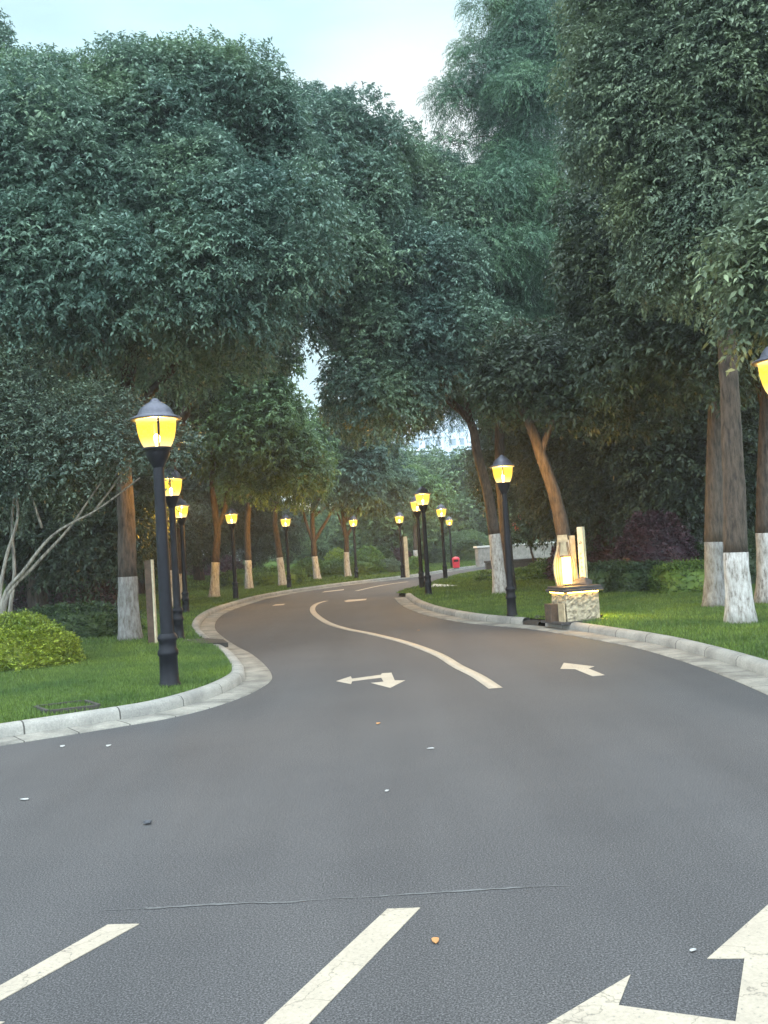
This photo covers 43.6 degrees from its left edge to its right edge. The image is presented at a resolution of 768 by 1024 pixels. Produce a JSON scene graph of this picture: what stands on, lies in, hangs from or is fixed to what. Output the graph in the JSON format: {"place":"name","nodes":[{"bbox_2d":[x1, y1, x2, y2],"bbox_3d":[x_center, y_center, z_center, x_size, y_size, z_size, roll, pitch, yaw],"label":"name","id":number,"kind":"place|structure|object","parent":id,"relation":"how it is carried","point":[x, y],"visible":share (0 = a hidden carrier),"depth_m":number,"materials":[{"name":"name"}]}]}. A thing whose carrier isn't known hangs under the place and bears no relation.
{"place":"outdoors","nodes":[
{"label":"outdoors","id":0,"kind":"place"},
{"bbox_2d":[6,577,367,656],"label":"grass","id":1,"kind":"structure","parent":0,"point":[190,618],"depth_m":24.05,"materials":[{"name":"green plant"}]},
{"bbox_2d":[180,638,227,646],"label":"path","id":2,"kind":"structure","parent":0,"point":[223,642],"depth_m":16.60,"materials":[{"name":"concrete"}]},
{"bbox_2d":[0,549,474,722],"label":"lawn","id":3,"kind":"structure","parent":0,"point":[156,581],"depth_m":27.36,"materials":[{"name":"green plant"}]},
{"bbox_2d":[0,7,25,60],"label":"camphor tree","id":4,"kind":"object","parent":3,"relation":"on","point":[4,36],"visible":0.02,"depth_m":20.59,"materials":[{"name":"green plant"}]},
{"bbox_2d":[0,608,87,671],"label":"clipped bush","id":5,"kind":"object","parent":3,"relation":"on","point":[31,640],"visible":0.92,"depth_m":13.85,"materials":[{"name":"green plant"}]},
{"bbox_2d":[12,570,117,612],"bbox_3d":[-10.596,2.662,31.841,3.727,1.627,2.352,-4,-2,0],"label":"purple hedge","id":6,"kind":"object","parent":3,"relation":"on","point":[60,596],"visible":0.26,"depth_m":31.18,"materials":[{"name":"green plant"}]},
{"bbox_2d":[34,700,100,714],"bbox_3d":[-3.259,2.019,9.874,0.611,0.072,0.518,-2,-2,-25],"label":"access cover","id":7,"kind":"object","parent":3,"relation":"on","point":[80,707],"visible":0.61,"depth_m":9.73,"materials":[{"name":"stone"}]},
{"bbox_2d":[12,599,144,638],"bbox_3d":[-6.504,2.285,19.955,3.004,0.941,2.150,-4,-2,0],"label":"hedge","id":8,"kind":"object","parent":3,"relation":"on","point":[93,618],"visible":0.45,"depth_m":19.32,"materials":[{"name":"green plant"}]},
{"bbox_2d":[0,331,211,613],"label":"crepe myrtle","id":9,"kind":"object","parent":3,"relation":"on","point":[39,447],"visible":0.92,"depth_m":14.88,"materials":[{"name":"green plant"}]},
{"bbox_2d":[0,640,232,722],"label":"grass","id":10,"kind":"structure","parent":3,"relation":"on","point":[189,661],"depth_m":11.85,"materials":[{"name":"green plant"}]},
{"bbox_2d":[144,559,157,643],"bbox_3d":[-4.084,1.606,16.841,0.147,1.539,0.110,-4,-2,0],"label":"stake","id":11,"kind":"object","parent":3,"relation":"on","point":[150,600],"visible":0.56,"depth_m":16.80,"materials":[{"name":"beige wood"}]},
{"bbox_2d":[130,398,181,687],"bbox_3d":[-2.581,0.353,11.189,0.596,3.382,0.596,-3,-2,-19],"label":"street lamp","id":12,"kind":"object","parent":3,"relation":"on","point":[155,420],"visible":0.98,"depth_m":11.10,"materials":[{"name":"black metal"}]},
{"bbox_2d":[164,467,184,639],"bbox_3d":[-3.888,0.761,17.817,0.537,3.234,0.537,-3,-2,-9],"label":"street lamp","id":13,"kind":"object","parent":3,"relation":"on","point":[172,497],"visible":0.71,"depth_m":17.74,"materials":[{"name":"black metal"}]},
{"bbox_2d":[0,24,356,640],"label":"camphor tree","id":14,"kind":"object","parent":3,"relation":"on","point":[142,194],"visible":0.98,"depth_m":16.41,"materials":[{"name":"green plant"}]},
{"bbox_2d":[175,498,189,612],"bbox_3d":[-5.621,1.213,26.880,0.537,3.234,0.537,-3,-2,-8],"label":"street lamp","id":15,"kind":"object","parent":3,"relation":"on","point":[182,505],"visible":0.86,"depth_m":26.80,"materials":[{"name":"black metal"}]},
{"bbox_2d":[135,361,281,598],"bbox_3d":[-8.632,-3.148,36.049,10.024,13.030,6.924,-4,-2,0],"label":"camphor tree","id":16,"kind":"object","parent":3,"relation":"on","point":[171,405],"visible":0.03,"depth_m":34.83,"materials":[{"name":"green plant"}]},
{"bbox_2d":[186,555,244,575],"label":"purple hedge","id":17,"kind":"object","parent":3,"relation":"on","point":[225,566],"visible":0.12,"depth_m":58.23,"materials":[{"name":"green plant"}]},
{"bbox_2d":[224,508,238,598],"bbox_3d":[-5.306,1.461,33.865,0.537,3.234,0.537,-3,-2,-11],"label":"street lamp","id":18,"kind":"object","parent":3,"relation":"on","point":[231,516],"visible":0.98,"depth_m":33.79,"materials":[{"name":"black metal"}]},
{"bbox_2d":[181,425,286,580],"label":"background tree","id":19,"kind":"object","parent":3,"relation":"on","point":[194,490],"visible":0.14,"depth_m":51.09,"materials":[{"name":"green plant"}]},
{"bbox_2d":[203,494,309,567],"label":"background tree","id":20,"kind":"object","parent":3,"relation":"on","point":[260,551],"visible":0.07,"depth_m":59.94,"materials":[{"name":"green plant"}]},
{"bbox_2d":[177,348,336,597],"bbox_3d":[-5.268,-2.876,35.776,6.853,12.088,6.220,-4,-2,0],"label":"camphor tree","id":21,"kind":"object","parent":3,"relation":"on","point":[260,438],"visible":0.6,"depth_m":34.27,"materials":[{"name":"green plant"}]},
{"bbox_2d":[219,564,308,586],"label":"hedge","id":22,"kind":"object","parent":3,"relation":"on","point":[264,578],"visible":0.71,"depth_m":46.16,"materials":[{"name":"green plant"}]},
{"bbox_2d":[207,418,340,588],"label":"camphor tree","id":23,"kind":"object","parent":3,"relation":"on","point":[248,563],"visible":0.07,"depth_m":42.95,"materials":[{"name":"green plant"}]},
{"bbox_2d":[279,514,291,587],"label":"street lamp","id":24,"kind":"object","parent":3,"relation":"on","point":[285,520],"visible":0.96,"depth_m":41.33,"materials":[{"name":"black metal"}]},
{"bbox_2d":[136,61,436,605],"bbox_3d":[-3.422,-4.524,25.817,10.283,14.360,7.984,-4,-2,14],"label":"camphor tree","id":25,"kind":"object","parent":3,"relation":"on","point":[362,139],"visible":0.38,"depth_m":24.13,"materials":[{"name":"green plant"}]},
{"bbox_2d":[283,508,329,563],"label":"background tree","id":26,"kind":"object","parent":3,"relation":"on","point":[306,552],"visible":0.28,"depth_m":77.42,"materials":[{"name":"green plant"}]},
{"bbox_2d":[272,383,342,585],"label":"camphor tree","id":27,"kind":"object","parent":3,"relation":"on","point":[315,424],"visible":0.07,"depth_m":45.94,"materials":[{"name":"green plant"}]},
{"bbox_2d":[145,561,475,592],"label":"grass","id":28,"kind":"structure","parent":3,"relation":"on","point":[432,567],"depth_m":50.66,"materials":[{"name":"green plant"}]},
{"bbox_2d":[295,556,326,575],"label":"round bush","id":29,"kind":"object","parent":3,"relation":"on","point":[306,563],"visible":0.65,"depth_m":54.20,"materials":[{"name":"green plant"}]},
{"bbox_2d":[309,547,329,560],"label":"round bush","id":30,"kind":"object","parent":3,"relation":"on","point":[322,553],"visible":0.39,"depth_m":61.35,"materials":[{"name":"green plant"}]},
{"bbox_2d":[309,501,343,550],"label":"background tree","id":31,"kind":"object","parent":3,"relation":"on","point":[329,534],"visible":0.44,"depth_m":81.21,"materials":[{"name":"green plant"}]},
{"bbox_2d":[323,547,350,561],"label":"round bush","id":32,"kind":"object","parent":3,"relation":"on","point":[335,553],"visible":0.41,"depth_m":59.40,"materials":[{"name":"green plant"}]},
{"bbox_2d":[288,405,394,578],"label":"camphor tree","id":33,"kind":"object","parent":3,"relation":"on","point":[359,477],"visible":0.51,"depth_m":49.67,"materials":[{"name":"green plant"}]},
{"bbox_2d":[348,515,358,577],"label":"street lamp","id":34,"kind":"object","parent":3,"relation":"on","point":[352,520],"visible":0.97,"depth_m":48.34,"materials":[{"name":"black metal"}]},
{"bbox_2d":[323,555,387,575],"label":"hedge","id":35,"kind":"object","parent":3,"relation":"on","point":[333,567],"visible":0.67,"depth_m":55.17,"materials":[{"name":"green plant"}]},
{"bbox_2d":[353,545,385,559],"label":"round bush","id":36,"kind":"object","parent":3,"relation":"on","point":[373,552],"visible":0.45,"depth_m":60.48,"materials":[{"name":"green plant"}]},
{"bbox_2d":[331,418,419,576],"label":"camphor tree","id":37,"kind":"object","parent":3,"relation":"on","point":[399,490],"visible":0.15,"depth_m":52.80,"materials":[{"name":"green plant"}]},
{"bbox_2d":[376,546,397,560],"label":"round bush","id":38,"kind":"object","parent":3,"relation":"on","point":[386,552],"visible":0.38,"depth_m":62.38,"materials":[{"name":"green plant"}]},
{"bbox_2d":[375,557,400,572],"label":"round bush","id":39,"kind":"object","parent":3,"relation":"on","point":[392,565],"visible":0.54,"depth_m":56.24,"materials":[{"name":"green plant"}]},
{"bbox_2d":[347,450,440,556],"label":"background tree","id":40,"kind":"object","parent":3,"relation":"on","point":[379,533],"visible":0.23,"depth_m":71.05,"materials":[{"name":"green plant"}]},
{"bbox_2d":[394,512,404,576],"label":"street lamp","id":41,"kind":"object","parent":3,"relation":"on","point":[399,516],"visible":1,"depth_m":47.15,"materials":[{"name":"black metal"}]},
{"bbox_2d":[392,547,411,561],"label":"round bush","id":42,"kind":"object","parent":3,"relation":"on","point":[396,551],"visible":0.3,"depth_m":63.34,"materials":[{"name":"purple plant"}]},
{"bbox_2d":[402,537,409,576],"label":"lit board","id":43,"kind":"object","parent":3,"relation":"on","point":[406,558],"visible":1,"depth_m":47.18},
{"bbox_2d":[403,556,423,567],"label":"round bush","id":44,"kind":"object","parent":3,"relation":"on","point":[413,562],"visible":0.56,"depth_m":60.08,"materials":[{"name":"green plant"}]},
{"bbox_2d":[381,444,452,555],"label":"background tree","id":45,"kind":"object","parent":3,"relation":"on","point":[432,470],"visible":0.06,"depth_m":84.31,"materials":[{"name":"green plant"}]},
{"bbox_2d":[390,464,458,557],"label":"camphor tree","id":46,"kind":"object","parent":3,"relation":"on","point":[438,494],"visible":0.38,"depth_m":63.80,"materials":[{"name":"green plant"}]},
{"bbox_2d":[425,448,455,468],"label":"background tree","id":47,"kind":"object","parent":3,"relation":"on","point":[445,452],"depth_m":103.78,"materials":[{"name":"green plant"}]},
{"bbox_2d":[422,547,460,562],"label":"hedge","id":48,"kind":"object","parent":3,"relation":"on","point":[435,555],"visible":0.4,"depth_m":72.09,"materials":[{"name":"green plant"}]},
{"bbox_2d":[446,516,452,567],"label":"street lamp","id":49,"kind":"object","parent":3,"relation":"on","point":[449,519],"visible":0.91,"depth_m":59.89,"materials":[{"name":"black metal"}]},
{"bbox_2d":[443,482,479,531],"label":"camphor tree","id":50,"kind":"object","parent":3,"relation":"on","point":[456,489],"visible":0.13,"depth_m":82.87,"materials":[{"name":"green plant"}]},
{"bbox_2d":[438,529,489,549],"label":"bush","id":51,"kind":"object","parent":3,"relation":"on","point":[464,535],"visible":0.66,"depth_m":76.47,"materials":[{"name":"green plant"}]},
{"bbox_2d":[454,538,484,560],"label":"hedge","id":52,"kind":"object","parent":3,"relation":"on","point":[464,551],"visible":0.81,"depth_m":67.11,"materials":[{"name":"green plant"}]},
{"bbox_2d":[483,487,547,543],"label":"background tree","id":53,"kind":"object","parent":3,"relation":"on","point":[510,523],"visible":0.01,"depth_m":79.21,"materials":[{"name":"green plant"}]},
{"bbox_2d":[0,567,767,1023],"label":"road","id":54,"kind":"structure","parent":0,"point":[556,829],"depth_m":5.17,"materials":[{"name":"grey asphalt"}]},
{"bbox_2d":[0,644,245,737],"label":"kerb","id":55,"kind":"structure","parent":54,"relation":"on","point":[236,676],"depth_m":9.78,"materials":[{"name":"concrete"}]},
{"bbox_2d":[0,566,484,745],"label":"gutter","id":56,"kind":"object","parent":54,"relation":"on","point":[258,674],"visible":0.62,"depth_m":10.87,"materials":[{"name":"concrete"}]},
{"bbox_2d":[192,565,480,637],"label":"kerb","id":57,"kind":"structure","parent":54,"relation":"on","point":[198,620],"depth_m":36.66,"materials":[{"name":"concrete"}]},
{"bbox_2d":[452,557,459,568],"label":"litter bin","id":58,"kind":"object","parent":57,"relation":"on","point":[456,562],"visible":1,"depth_m":57.61,"materials":[{"name":"red plastic"}]},
{"bbox_2d":[405,593,529,623],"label":"kerb","id":59,"kind":"structure","parent":54,"relation":"on","point":[460,613],"depth_m":20.09,"materials":[{"name":"concrete"}]},
{"bbox_2d":[523,615,544,625],"bbox_3d":[2.804,1.994,17.596,0.301,0.160,0.498,-2,-2,-25],"label":"kerb inlet","id":60,"kind":"object","parent":54,"relation":"on","point":[532,622],"visible":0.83,"depth_m":17.60,"materials":[{"name":"concrete"}]},
{"bbox_2d":[395,597,767,694],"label":"gutter","id":61,"kind":"object","parent":54,"relation":"on","point":[755,681],"visible":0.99,"depth_m":12.87,"materials":[{"name":"concrete"}]},
{"bbox_2d":[545,622,767,676],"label":"kerb","id":62,"kind":"structure","parent":54,"relation":"on","point":[758,665],"depth_m":12.51,"materials":[{"name":"concrete"}]},
{"bbox_2d":[0,0,767,557],"label":"sky","id":63,"kind":"structure","parent":0,"point":[398,46],"materials":[{"name":"white"}]},
{"bbox_2d":[386,414,477,458],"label":"apartment tower","id":64,"kind":"structure","parent":0,"point":[445,446],"depth_m":224.10,"materials":[{"name":"paint"}]},
{"bbox_2d":[400,562,767,659],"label":"lawn","id":65,"kind":"structure","parent":0,"point":[722,646],"depth_m":16.76,"materials":[{"name":"green plant"}]},
{"bbox_2d":[409,496,424,587],"bbox_3d":[1.206,1.026,32.929,0.537,3.234,0.537,-4,-2,2],"label":"street lamp","id":66,"kind":"object","parent":65,"relation":"on","point":[415,508],"visible":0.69,"depth_m":32.85,"materials":[{"name":"black metal"}]},
{"bbox_2d":[310,139,532,593],"bbox_3d":[0.610,-4.176,26.053,6.424,13.196,6.292,-3,-2,-21],"label":"camphor tree","id":67,"kind":"object","parent":65,"relation":"on","point":[391,373],"visible":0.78,"depth_m":24.09,"materials":[{"name":"green plant"}]},
{"bbox_2d":[413,486,432,594],"bbox_3d":[1.216,0.848,28.275,0.537,3.234,0.537,-4,-2,3],"label":"street lamp","id":68,"kind":"object","parent":65,"relation":"on","point":[422,493],"visible":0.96,"depth_m":28.20,"materials":[{"name":"black metal"}]},
{"bbox_2d":[435,504,447,577],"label":"street lamp","id":69,"kind":"object","parent":65,"relation":"on","point":[441,511],"visible":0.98,"depth_m":41.04,"materials":[{"name":"black metal"}]},
{"bbox_2d":[471,569,491,581],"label":"spreading juniper","id":70,"kind":"object","parent":65,"relation":"on","point":[484,576],"visible":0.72,"depth_m":35.70,"materials":[{"name":"green plant"}]},
{"bbox_2d":[376,0,612,588],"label":"feathery conifer","id":71,"kind":"object","parent":65,"relation":"on","point":[513,161],"visible":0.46,"depth_m":27.47,"materials":[{"name":"green plant"}]},
{"bbox_2d":[489,455,517,616],"bbox_3d":[2.369,0.455,18.528,0.502,3.135,0.502,-4,-2,6],"label":"street lamp","id":72,"kind":"object","parent":65,"relation":"on","point":[501,466],"visible":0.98,"depth_m":18.45,"materials":[{"name":"black metal"}]},
{"bbox_2d":[484,558,539,569],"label":"bench","id":73,"kind":"object","parent":65,"relation":"on","point":[523,562],"visible":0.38,"depth_m":49.57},
{"bbox_2d":[473,541,554,566],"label":"terrace wall","id":74,"kind":"structure","parent":65,"relation":"on","point":[482,553],"depth_m":61.66,"materials":[{"name":"stone"}]},
{"bbox_2d":[509,512,543,562],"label":"flowering shrub","id":75,"kind":"object","parent":65,"relation":"on","point":[524,533],"visible":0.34,"depth_m":44.98,"materials":[{"name":"green plant"}]},
{"bbox_2d":[459,415,594,554],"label":"background tree","id":76,"kind":"object","parent":65,"relation":"on","point":[487,453],"visible":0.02,"depth_m":36.55,"materials":[{"name":"green plant"}]},
{"bbox_2d":[514,566,546,580],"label":"spreading juniper","id":77,"kind":"object","parent":65,"relation":"on","point":[528,573],"visible":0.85,"depth_m":34.19,"materials":[{"name":"green plant"}]},
{"bbox_2d":[522,557,550,577],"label":"spreading juniper","id":78,"kind":"object","parent":65,"relation":"on","point":[540,564],"visible":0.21,"depth_m":35.31,"materials":[{"name":"green plant"}]},
{"bbox_2d":[543,532,598,580],"bbox_3d":[6.498,1.460,32.366,2.381,1.847,1.996,-4,-2,0],"label":"clipped ball","id":79,"kind":"object","parent":65,"relation":"on","point":[550,574],"visible":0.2,"depth_m":32.21,"materials":[{"name":"purple plant"}]},
{"bbox_2d":[478,258,665,558],"bbox_3d":[6.692,-3.082,30.578,6.935,10.911,7.486,-3,-2,-23],"label":"background tree","id":80,"kind":"object","parent":65,"relation":"on","point":[522,447],"visible":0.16,"depth_m":29.07,"materials":[{"name":"green plant"}]},
{"bbox_2d":[541,527,606,624],"bbox_3d":[3.272,1.088,16.700,0.940,1.638,0.800,-3,-2,-16],"label":"lantern sign","id":81,"kind":"object","parent":65,"relation":"on","point":[574,597],"visible":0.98,"depth_m":16.55,"materials":[{"name":"stone"}]},
{"bbox_2d":[396,566,755,607],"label":"grass","id":82,"kind":"structure","parent":65,"relation":"on","point":[454,579],"depth_m":27.95,"materials":[{"name":"green plant"}]},
{"bbox_2d":[466,293,703,577],"bbox_3d":[4.499,-1.756,20.971,4.196,7.532,6.263,-5,-3,41],"label":"camphor tree","id":83,"kind":"object","parent":65,"relation":"on","point":[534,382],"visible":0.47,"depth_m":19.66,"materials":[{"name":"green plant"}]},
{"bbox_2d":[588,504,621,569],"bbox_3d":[7.886,0.766,30.320,3.124,3.060,2.592,-4,-2,0],"label":"clipped ball","id":84,"kind":"object","parent":65,"relation":"on","point":[603,555],"visible":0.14,"depth_m":29.99,"materials":[{"name":"purple plant"}]},
{"bbox_2d":[577,558,639,592],"bbox_3d":[5.383,1.631,23.401,2.133,1.000,1.717,-4,-2,0],"label":"hedge","id":85,"kind":"object","parent":65,"relation":"on","point":[600,574],"visible":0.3,"depth_m":22.92,"materials":[{"name":"green plant"}]},
{"bbox_2d":[515,380,755,553],"bbox_3d":[8.036,-1.888,29.006,8.611,8.270,8.916,-4,-2,16],"label":"background tree","id":86,"kind":"object","parent":65,"relation":"on","point":[619,527],"visible":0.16,"depth_m":26.56,"materials":[{"name":"green plant"}]},
{"bbox_2d":[606,559,677,592],"bbox_3d":[6.178,1.592,22.860,2.033,0.970,1.559,-4,-2,0],"label":"hedge","id":87,"kind":"object","parent":65,"relation":"on","point":[631,579],"visible":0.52,"depth_m":22.45,"materials":[{"name":"green plant"}]},
{"bbox_2d":[539,154,767,607],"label":"camphor tree","id":88,"kind":"object","parent":65,"relation":"on","point":[603,320],"visible":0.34,"depth_m":17.35,"materials":[{"name":"green plant"}]},
{"bbox_2d":[544,0,767,623],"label":"camphor tree","id":89,"kind":"object","parent":65,"relation":"on","point":[669,105],"visible":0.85,"depth_m":13.66,"materials":[{"name":"green plant"}]},
{"bbox_2d":[609,509,703,568],"bbox_3d":[6.961,1.032,24.583,2.610,2.267,2.365,-4,-2,0],"label":"purple-leaved shrub","id":90,"kind":"object","parent":65,"relation":"on","point":[653,538],"visible":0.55,"depth_m":24.11,"materials":[{"name":"purple plant"}]},
{"bbox_2d":[578,210,759,546],"bbox_3d":[9.598,-4.465,27.108,8.983,13.093,7.892,-2,-3,-36],"label":"background tree","id":91,"kind":"object","parent":65,"relation":"on","point":[750,418],"visible":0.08,"depth_m":25.05,"materials":[{"name":"green plant"}]},
{"bbox_2d":[646,556,704,593],"bbox_3d":[6.864,1.482,21.815,1.827,0.939,1.545,-4,-2,0],"label":"hedge","id":92,"kind":"object","parent":65,"relation":"on","point":[687,576],"visible":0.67,"depth_m":21.37,"materials":[{"name":"green plant"}]},
{"bbox_2d":[671,425,757,536],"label":"background tree","id":93,"kind":"object","parent":65,"relation":"on","point":[756,454],"visible":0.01,"depth_m":26.57,"materials":[{"name":"green plant"}]},
{"bbox_2d":[693,530,756,583],"bbox_3d":[9.199,1.212,24.650,3.156,1.558,1.967,-4,-2,0],"label":"hedge","id":94,"kind":"object","parent":65,"relation":"on","point":[751,549],"visible":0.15,"depth_m":24.09,"materials":[{"name":"green plant"}]},
{"bbox_2d":[686,166,767,381],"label":"camphor tree","id":95,"kind":"object","parent":65,"relation":"on","point":[744,252],"visible":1,"depth_m":10.52,"materials":[{"name":"green plant"}]},
{"bbox_2d":[743,344,767,603],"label":"camphor tree","id":96,"kind":"object","parent":65,"relation":"on","point":[761,586],"visible":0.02,"depth_m":18.03,"materials":[{"name":"brown plant"}]},
{"bbox_2d":[751,346,767,397],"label":"street lamp","id":97,"kind":"object","parent":65,"relation":"on","point":[761,363],"visible":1,"depth_m":9.73,"materials":[{"name":"yellow glass"}]},
{"label":"ground","id":98,"kind":"structure","parent":0,"visible":0},
{"bbox_2d":[0,539,51,604],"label":"background tree","id":99,"kind":"object","parent":98,"relation":"on","point":[7,583],"depth_m":40.69,"materials":[{"name":"green plant"}]},
{"bbox_2d":[0,344,58,555],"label":"background tree","id":100,"kind":"object","parent":98,"relation":"on","point":[10,518],"depth_m":26.67,"materials":[{"name":"green plant"}]},
{"bbox_2d":[0,323,181,613],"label":"background tree","id":101,"kind":"object","parent":98,"relation":"on","point":[96,551],"visible":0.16,"depth_m":25.69,"materials":[{"name":"green plant"}]},
{"bbox_2d":[50,369,197,586],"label":"background tree","id":102,"kind":"object","parent":98,"relation":"on","point":[180,495],"visible":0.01,"depth_m":33.19,"materials":[{"name":"green plant"}]},
{"bbox_2d":[104,499,227,593],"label":"background tree","id":103,"kind":"object","parent":98,"relation":"on","point":[195,514],"visible":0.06,"depth_m":44.43,"materials":[{"name":"green plant"}]},
{"bbox_2d":[328,502,412,556],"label":"background tree","id":104,"kind":"object","parent":98,"relation":"on","point":[348,526],"depth_m":80.88,"materials":[{"name":"green plant"}]},
{"bbox_2d":[418,443,455,550],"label":"background tree","id":105,"kind":"object","parent":98,"relation":"on","point":[441,456],"visible":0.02,"depth_m":87.74,"materials":[{"name":"green plant"}]},
{"bbox_2d":[434,445,494,548],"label":"background tree","id":106,"kind":"object","parent":98,"relation":"on","point":[453,476],"visible":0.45,"depth_m":82.40,"materials":[{"name":"green plant"}]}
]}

